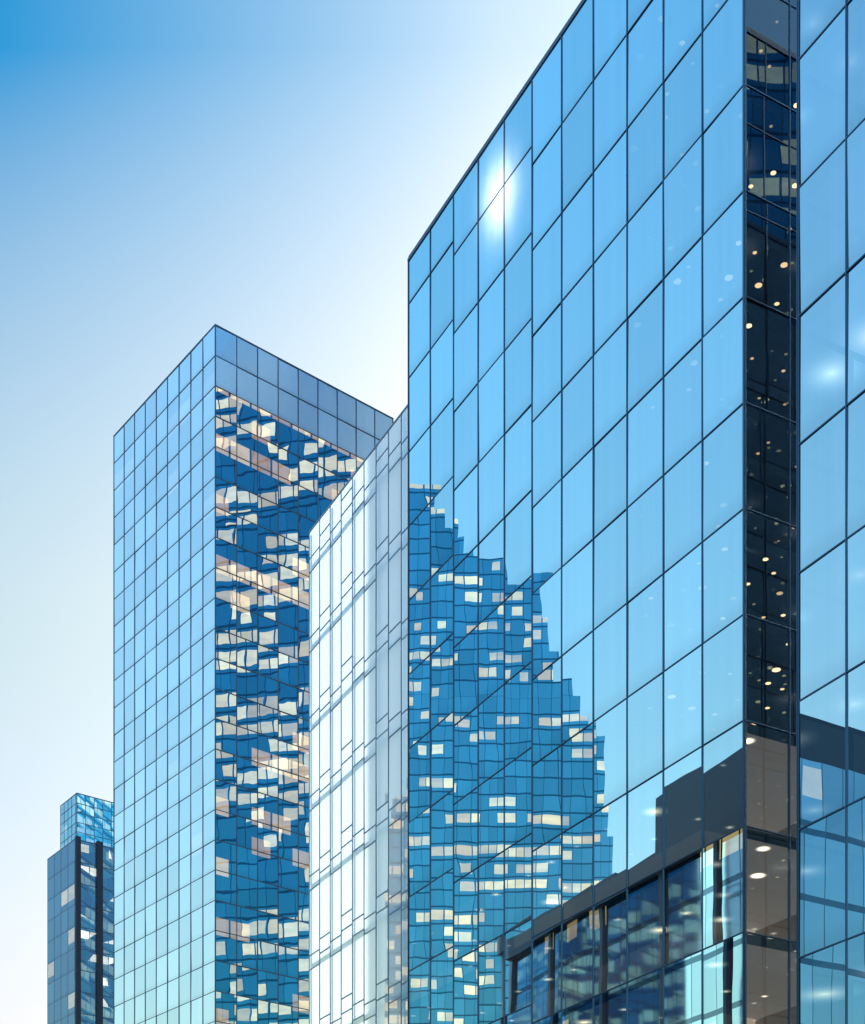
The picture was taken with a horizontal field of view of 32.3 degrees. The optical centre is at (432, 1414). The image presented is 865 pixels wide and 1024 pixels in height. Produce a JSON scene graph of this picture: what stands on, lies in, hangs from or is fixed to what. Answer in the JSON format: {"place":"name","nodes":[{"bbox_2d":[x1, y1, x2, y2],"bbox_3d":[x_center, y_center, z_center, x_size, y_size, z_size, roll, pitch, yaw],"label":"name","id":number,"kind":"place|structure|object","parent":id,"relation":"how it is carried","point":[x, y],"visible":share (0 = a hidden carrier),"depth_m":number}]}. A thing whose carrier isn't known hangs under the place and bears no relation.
{"place":"outdoors","nodes":[
{"label":"outdoors","id":0,"kind":"place"},
{"bbox_2d":[48,794,112,1023],"bbox_3d":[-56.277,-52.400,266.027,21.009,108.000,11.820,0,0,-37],"label":"glass facade","id":1,"kind":"structure","parent":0,"point":[58,925],"depth_m":258.18},
{"bbox_2d":[47,793,112,1023],"bbox_3d":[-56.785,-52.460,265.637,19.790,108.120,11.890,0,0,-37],"label":"window frames","id":2,"kind":"structure","parent":1,"relation":"attached to","point":[75,814],"depth_m":258.12},
{"bbox_2d":[74,836,102,1023],"bbox_3d":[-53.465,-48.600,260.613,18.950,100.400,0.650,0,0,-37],"label":"vertical pillars","id":3,"kind":"structure","parent":1,"relation":"attached to","point":[99,932],"depth_m":257.00},
{"bbox_2d":[114,326,392,1023],"bbox_3d":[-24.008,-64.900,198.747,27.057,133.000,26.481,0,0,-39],"label":"tower","id":4,"kind":"structure","parent":0,"point":[150,948],"depth_m":186.07},
{"bbox_2d":[113,324,393,1023],"bbox_3d":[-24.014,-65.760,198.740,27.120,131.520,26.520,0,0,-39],"label":"window frames","id":5,"kind":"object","parent":4,"relation":"attached to","point":[236,725],"visible":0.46,"depth_m":186.17},
{"bbox_2d":[0,0,580,1023],"label":"sky","id":6,"kind":"structure","parent":0,"point":[270,173]},
{"bbox_2d":[309,407,407,1023],"bbox_3d":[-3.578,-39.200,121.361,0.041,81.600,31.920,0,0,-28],"label":"glass facade","id":7,"kind":"structure","parent":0,"point":[336,803],"depth_m":125.98},
{"bbox_2d":[309,404,407,1023],"bbox_3d":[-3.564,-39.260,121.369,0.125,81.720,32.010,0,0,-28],"label":"window frames","id":8,"kind":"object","parent":7,"relation":"attached to","point":[375,564],"visible":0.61,"depth_m":125.39},
{"bbox_2d":[409,0,795,1023],"bbox_3d":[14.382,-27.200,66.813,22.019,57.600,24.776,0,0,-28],"label":"glass facade","id":9,"kind":"structure","parent":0,"point":[629,550],"depth_m":59.03},
{"bbox_2d":[407,0,795,1023],"bbox_3d":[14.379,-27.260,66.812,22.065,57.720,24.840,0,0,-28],"label":"window frames","id":10,"kind":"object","parent":9,"relation":"attached to","point":[745,404],"visible":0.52,"depth_m":56.62},
{"bbox_2d":[747,733,795,1019],"bbox_3d":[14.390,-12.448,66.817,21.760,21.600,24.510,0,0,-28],"label":"window panes","id":11,"kind":"structure","parent":9,"relation":"in","point":[767,865],"depth_m":55.18},
{"bbox_2d":[747,0,795,733],"bbox_3d":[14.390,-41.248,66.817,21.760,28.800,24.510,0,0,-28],"label":"glass windows","id":12,"kind":"structure","parent":9,"relation":"in","point":[767,368],"depth_m":53.63},
{"bbox_2d":[747,929,754,1023],"bbox_3d":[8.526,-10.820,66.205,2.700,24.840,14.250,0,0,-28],"label":"lobby walls","id":13,"kind":"structure","parent":0,"point":[750,1021],"depth_m":60.46},
{"bbox_2d":[799,0,864,1023],"bbox_3d":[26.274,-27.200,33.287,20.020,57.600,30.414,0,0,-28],"label":"glass facade","id":14,"kind":"structure","parent":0,"point":[822,518],"depth_m":40.74},
{"bbox_2d":[796,0,864,1023],"bbox_3d":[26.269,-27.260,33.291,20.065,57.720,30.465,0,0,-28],"label":"building mullions","id":15,"kind":"object","parent":14,"relation":"attached to","point":[798,315],"visible":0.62,"depth_m":41.69}
]}

